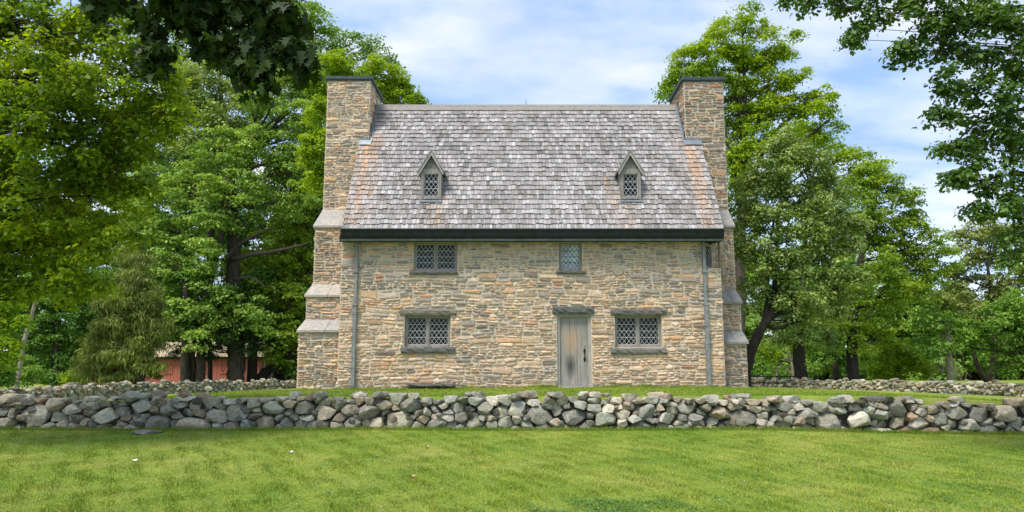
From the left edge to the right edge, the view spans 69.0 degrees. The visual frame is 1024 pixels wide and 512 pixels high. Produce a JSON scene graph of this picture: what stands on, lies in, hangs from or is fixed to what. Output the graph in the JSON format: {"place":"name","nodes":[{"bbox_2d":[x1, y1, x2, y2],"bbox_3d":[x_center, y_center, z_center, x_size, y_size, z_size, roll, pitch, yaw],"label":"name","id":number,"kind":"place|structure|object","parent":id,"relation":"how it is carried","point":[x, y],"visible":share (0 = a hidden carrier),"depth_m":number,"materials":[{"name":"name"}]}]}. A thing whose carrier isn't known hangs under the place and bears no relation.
{"place":"outdoors","nodes":[
{"label":"outdoors","id":0,"kind":"place"},
{"bbox_2d":[93,342,272,384],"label":"red barn","id":1,"kind":"structure","parent":0,"point":[220,367],"depth_m":65.25,"materials":[{"name":"red wood"}]},
{"bbox_2d":[220,361,227,373],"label":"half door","id":2,"kind":"structure","parent":1,"relation":"in","point":[221,361],"depth_m":65.23,"materials":[{"name":"red wood"}]},
{"bbox_2d":[0,374,1023,511],"bbox_3d":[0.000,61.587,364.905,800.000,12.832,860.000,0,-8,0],"label":"lawn","id":3,"kind":"structure","parent":0,"point":[926,401],"depth_m":10.72,"materials":[{"name":"green plant"}]},
{"bbox_2d":[0,353,22,388],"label":"bush","id":4,"kind":"object","parent":3,"relation":"on","point":[8,379],"visible":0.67,"depth_m":36.45,"materials":[{"name":"green plant"}]},
{"bbox_2d":[0,294,39,371],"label":"young maple tree","id":5,"kind":"object","parent":3,"relation":"on","point":[13,319],"visible":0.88,"depth_m":23.76,"materials":[{"name":"green plant"}]},
{"bbox_2d":[3,354,48,387],"bbox_3d":[-26.817,6.519,40.794,3.011,2.586,1.969,-2,-9,13],"label":"bush","id":6,"kind":"object","parent":3,"relation":"on","point":[29,372],"visible":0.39,"depth_m":40.51,"materials":[{"name":"green plant"}]},
{"bbox_2d":[9,253,65,387],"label":"pale leaning tree","id":7,"kind":"object","parent":3,"relation":"on","point":[25,336],"visible":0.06,"depth_m":39.74,"materials":[{"name":"green plant"}]},
{"bbox_2d":[33,368,64,386],"bbox_3d":[-28.677,7.838,46.491,2.110,1.676,1.962,0,-8,0],"label":"bush","id":8,"kind":"object","parent":3,"relation":"on","point":[52,377],"visible":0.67,"depth_m":46.29,"materials":[{"name":"green plant"}]},
{"bbox_2d":[0,258,121,387],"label":"dark hardwood tree","id":9,"kind":"object","parent":3,"relation":"on","point":[56,334],"visible":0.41,"depth_m":49.08,"materials":[{"name":"green plant"}]},
{"bbox_2d":[62,382,84,385],"bbox_3d":[-24.947,7.625,42.378,1.325,0.880,0.897,0,-8,0],"label":"boulder","id":10,"kind":"object","parent":3,"relation":"on","point":[75,383],"visible":0.27,"depth_m":42.17,"materials":[{"name":"stone"}]},
{"bbox_2d":[57,370,90,385],"bbox_3d":[-25.962,7.581,44.373,2.121,1.571,1.408,-3,-9,18],"label":"bush","id":11,"kind":"object","parent":3,"relation":"on","point":[66,380],"visible":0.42,"depth_m":44.16,"materials":[{"name":"green plant"}]},
{"bbox_2d":[0,0,201,318],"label":"maple tree","id":12,"kind":"object","parent":3,"relation":"on","point":[45,99],"visible":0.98,"depth_m":12.62,"materials":[{"name":"green plant"}]},
{"bbox_2d":[60,252,178,384],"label":"hemlock tree","id":13,"kind":"object","parent":3,"relation":"on","point":[134,361],"visible":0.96,"depth_m":42.35,"materials":[{"name":"green plant"}]},
{"bbox_2d":[102,217,181,293],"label":"hemlock tree","id":14,"kind":"object","parent":3,"relation":"on","point":[140,249],"visible":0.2,"depth_m":51.81,"materials":[{"name":"green plant"}]},
{"bbox_2d":[130,429,163,434],"bbox_3d":[-6.925,3.319,14.037,0.645,0.090,0.308,0,-8,0],"label":"flat stone","id":15,"kind":"object","parent":3,"relation":"on","point":[143,432],"visible":0.95,"depth_m":13.95,"materials":[{"name":"grey stone"}]},
{"bbox_2d":[0,378,296,403],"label":"dry stone wall","id":16,"kind":"structure","parent":3,"relation":"on","point":[106,390],"depth_m":41.21,"materials":[{"name":"grey stone"}]},
{"bbox_2d":[0,68,325,383],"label":"woods","id":17,"kind":"object","parent":3,"relation":"on","point":[180,250],"visible":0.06,"depth_m":73.10,"materials":[{"name":"green plant"}]},
{"bbox_2d":[121,18,245,203],"bbox_3d":[-24.764,-5.749,59.654,15.255,33.546,7.660,0,-8,0],"label":"tall green tree","id":18,"kind":"object","parent":3,"relation":"on","point":[161,158],"visible":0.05,"depth_m":60.41,"materials":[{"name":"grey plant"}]},
{"bbox_2d":[159,258,219,380],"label":"straight trunk tree","id":19,"kind":"object","parent":3,"relation":"on","point":[183,278],"visible":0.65,"depth_m":48.86,"materials":[{"name":"green plant"}]},
{"bbox_2d":[77,0,326,109],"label":"oak tree","id":20,"kind":"object","parent":3,"relation":"on","point":[254,70],"visible":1,"depth_m":5.85,"materials":[{"name":"green plant"}]},
{"bbox_2d":[153,55,258,379],"bbox_3d":[-22.639,-2.549,53.934,8.721,24.726,4.752,0,-8,0],"label":"dead topped tree","id":21,"kind":"object","parent":3,"relation":"on","point":[198,93],"visible":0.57,"depth_m":54.58,"materials":[{"name":"green plant"}]},
{"bbox_2d":[118,68,325,382],"bbox_3d":[-19.362,-2.002,50.288,15.894,23.059,5.933,0,-8,0],"label":"tall oak tree","id":22,"kind":"object","parent":3,"relation":"on","point":[209,249],"visible":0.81,"depth_m":49.92,"materials":[{"name":"green plant"}]},
{"bbox_2d":[159,165,290,381],"bbox_3d":[-19.313,1.688,50.588,8.660,16.652,3.907,0,-8,0],"label":"pine tree","id":23,"kind":"object","parent":3,"relation":"on","point":[236,350],"visible":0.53,"depth_m":49.71,"materials":[{"name":"green plant"}]},
{"bbox_2d":[219,263,285,381],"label":"straight trunk tree","id":24,"kind":"object","parent":3,"relation":"on","point":[251,368],"visible":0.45,"depth_m":51.27,"materials":[{"name":"green plant"}]},
{"bbox_2d":[219,163,314,381],"bbox_3d":[-17.692,1.005,55.414,9.637,19.186,6.906,0,-8,0],"label":"dark hardwood tree","id":25,"kind":"object","parent":3,"relation":"on","point":[279,374],"visible":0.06,"depth_m":54.57,"materials":[{"name":"green plant"}]},
{"bbox_2d":[240,160,321,379],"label":"shade maple tree","id":26,"kind":"object","parent":3,"relation":"on","point":[278,361],"visible":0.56,"depth_m":52.01,"materials":[{"name":"green plant"}]},
{"bbox_2d":[246,0,405,218],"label":"tall green tree","id":27,"kind":"object","parent":3,"relation":"on","point":[331,32],"visible":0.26,"depth_m":54.20,"materials":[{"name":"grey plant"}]},
{"bbox_2d":[293,47,431,197],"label":"lime maple tree","id":28,"kind":"object","parent":3,"relation":"on","point":[393,88],"visible":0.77,"depth_m":41.21,"materials":[{"name":"green plant"}]},
{"bbox_2d":[0,391,1023,433],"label":"dry stone wall","id":29,"kind":"structure","parent":3,"relation":"on","point":[358,408],"depth_m":14.62,"materials":[{"name":"grey stone"}]},
{"bbox_2d":[0,425,1023,434],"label":"grass","id":30,"kind":"structure","parent":3,"relation":"on","point":[592,428],"depth_m":14.33,"materials":[{"name":"green plant"}]},
{"bbox_2d":[0,438,1023,511],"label":"clover","id":31,"kind":"object","parent":3,"relation":"on","point":[612,501],"depth_m":9.02,"materials":[{"name":"green plant"}]},
{"bbox_2d":[296,76,748,388],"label":"stone house","id":32,"kind":"structure","parent":3,"relation":"on","point":[517,245],"depth_m":21.51,"materials":[{"name":"beige stone"}]},
{"bbox_2d":[400,309,455,352],"bbox_3d":[-2.402,2.144,21.252,1.608,1.263,0.309,0,-8,0],"label":"window","id":33,"kind":"structure","parent":32,"relation":"in","point":[426,330],"depth_m":21.33,"materials":[{"name":"grey wood"}]},
{"bbox_2d":[409,242,457,274],"bbox_3d":[-2.253,0.074,21.555,1.394,0.954,0.221,0,-8,0],"label":"window","id":34,"kind":"structure","parent":32,"relation":"in","point":[430,258],"depth_m":21.63,"materials":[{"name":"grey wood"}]},
{"bbox_2d":[556,242,585,273],"bbox_3d":[1.697,0.067,21.557,0.846,0.940,0.221,0,-8,0],"label":"window","id":35,"kind":"structure","parent":32,"relation":"in","point":[570,253],"depth_m":21.62,"materials":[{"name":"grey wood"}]},
{"bbox_2d":[553,306,593,387],"bbox_3d":[1.751,2.589,21.203,1.161,2.293,0.295,0,-8,0],"label":"door","id":36,"kind":"structure","parent":32,"relation":"in","point":[573,323],"depth_m":21.23,"materials":[{"name":"grey wood"}]},
{"bbox_2d":[611,309,666,353],"bbox_3d":[3.603,2.159,21.263,1.610,1.293,0.284,0,-8,0],"label":"window","id":37,"kind":"structure","parent":32,"relation":"in","point":[633,327],"depth_m":21.33,"materials":[{"name":"grey wood"}]},
{"bbox_2d":[701,243,712,268],"bbox_3d":[5.713,0.014,21.797,0.104,0.723,0.608,-7,-11,37],"label":"window","id":38,"kind":"structure","parent":32,"relation":"in","point":[708,248],"depth_m":21.92,"materials":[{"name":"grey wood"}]},
{"bbox_2d":[95,386,1001,401],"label":"grass","id":39,"kind":"structure","parent":3,"relation":"on","point":[641,391],"depth_m":17.68,"materials":[{"name":"green plant"}]},
{"bbox_2d":[651,0,850,334],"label":"tall maple tree","id":40,"kind":"object","parent":3,"relation":"on","point":[741,59],"visible":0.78,"depth_m":40.50,"materials":[{"name":"green plant"}]},
{"bbox_2d":[755,338,794,378],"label":"forked pale tree","id":41,"kind":"object","parent":3,"relation":"on","point":[776,354],"visible":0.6,"depth_m":48.43,"materials":[{"name":"green plant"}]},
{"bbox_2d":[751,376,802,386],"bbox_3d":[14.431,7.424,43.352,5.027,0.910,0.117,0,-8,0],"label":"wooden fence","id":42,"kind":"object","parent":3,"relation":"on","point":[777,382],"visible":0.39,"depth_m":43.36,"materials":[{"name":"wood"}]},
{"bbox_2d":[750,283,846,378],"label":"dark hardwood tree","id":43,"kind":"object","parent":3,"relation":"on","point":[828,335],"visible":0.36,"depth_m":44.26,"materials":[{"name":"green plant"}]},
{"bbox_2d":[728,122,880,386],"bbox_3d":[9.480,0.054,24.689,5.566,9.358,2.455,0,-8,0],"label":"pear tree","id":44,"kind":"object","parent":3,"relation":"on","point":[758,213],"visible":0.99,"depth_m":24.61,"materials":[{"name":"green plant"}]},
{"bbox_2d":[752,341,884,379],"bbox_3d":[22.123,7.785,54.396,10.924,3.543,2.802,0,-8,0],"label":"bush","id":45,"kind":"object","parent":3,"relation":"on","point":[818,357],"visible":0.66,"depth_m":54.10,"materials":[{"name":"green plant"}]},
{"bbox_2d":[769,121,896,362],"bbox_3d":[21.078,-0.404,48.160,8.512,18.226,5.175,0,-8,0],"label":"summer maple tree","id":46,"kind":"object","parent":3,"relation":"on","point":[844,153],"visible":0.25,"depth_m":48.77,"materials":[{"name":"green plant"}]},
{"bbox_2d":[818,262,861,380],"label":"straight trunk tree","id":47,"kind":"object","parent":3,"relation":"on","point":[835,369],"visible":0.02,"depth_m":55.21,"materials":[{"name":"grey plant"}]},
{"bbox_2d":[745,243,1023,380],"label":"woods","id":48,"kind":"object","parent":3,"relation":"on","point":[913,329],"visible":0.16,"depth_m":68.93,"materials":[{"name":"green plant"}]},
{"bbox_2d":[751,377,1023,396],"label":"dry stone wall","id":49,"kind":"structure","parent":3,"relation":"on","point":[993,388],"depth_m":35.88,"materials":[{"name":"grey stone"}]},
{"bbox_2d":[813,156,968,380],"bbox_3d":[23.488,1.111,46.245,9.708,15.320,5.612,0,-8,0],"label":"summer maple tree","id":50,"kind":"object","parent":3,"relation":"on","point":[900,223],"visible":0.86,"depth_m":46.16,"materials":[{"name":"green plant"}]},
{"bbox_2d":[771,0,1023,285],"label":"pin oak tree","id":51,"kind":"object","parent":3,"relation":"on","point":[1009,137],"visible":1,"depth_m":11.94,"materials":[{"name":"green plant"}]},
{"bbox_2d":[860,334,939,380],"bbox_3d":[26.592,7.223,51.454,5.128,3.702,2.851,0,-8,0],"label":"bush","id":52,"kind":"object","parent":3,"relation":"on","point":[882,369],"visible":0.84,"depth_m":51.16,"materials":[{"name":"green plant"}]},
{"bbox_2d":[930,326,969,381],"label":"dead conifer","id":53,"kind":"object","parent":3,"relation":"on","point":[950,367],"visible":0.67,"depth_m":46.42,"materials":[{"name":"green plant"}]},
{"bbox_2d":[900,282,1023,379],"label":"tree","id":54,"kind":"object","parent":3,"relation":"on","point":[1014,350],"visible":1,"depth_m":46.59,"materials":[{"name":"green plant"}]},
{"bbox_2d":[960,373,979,379],"bbox_3d":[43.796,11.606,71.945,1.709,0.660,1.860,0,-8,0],"label":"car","id":55,"kind":"object","parent":3,"relation":"on","point":[974,376],"visible":0.79,"depth_m":71.03,"materials":[{"name":"paint"}]},
{"bbox_2d":[923,211,1023,381],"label":"pale olive tree","id":56,"kind":"object","parent":3,"relation":"on","point":[1001,286],"visible":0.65,"depth_m":50.15,"materials":[{"name":"green plant"}]},
{"bbox_2d":[0,0,1023,358],"label":"sky","id":57,"kind":"structure","parent":0,"point":[464,52],"materials":[{"name":"blue"}]},
{"bbox_2d":[331,381,732,389],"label":"grass","id":58,"kind":"structure","parent":0,"point":[546,386],"depth_m":20.82,"materials":[{"name":"green plant"}]}
]}

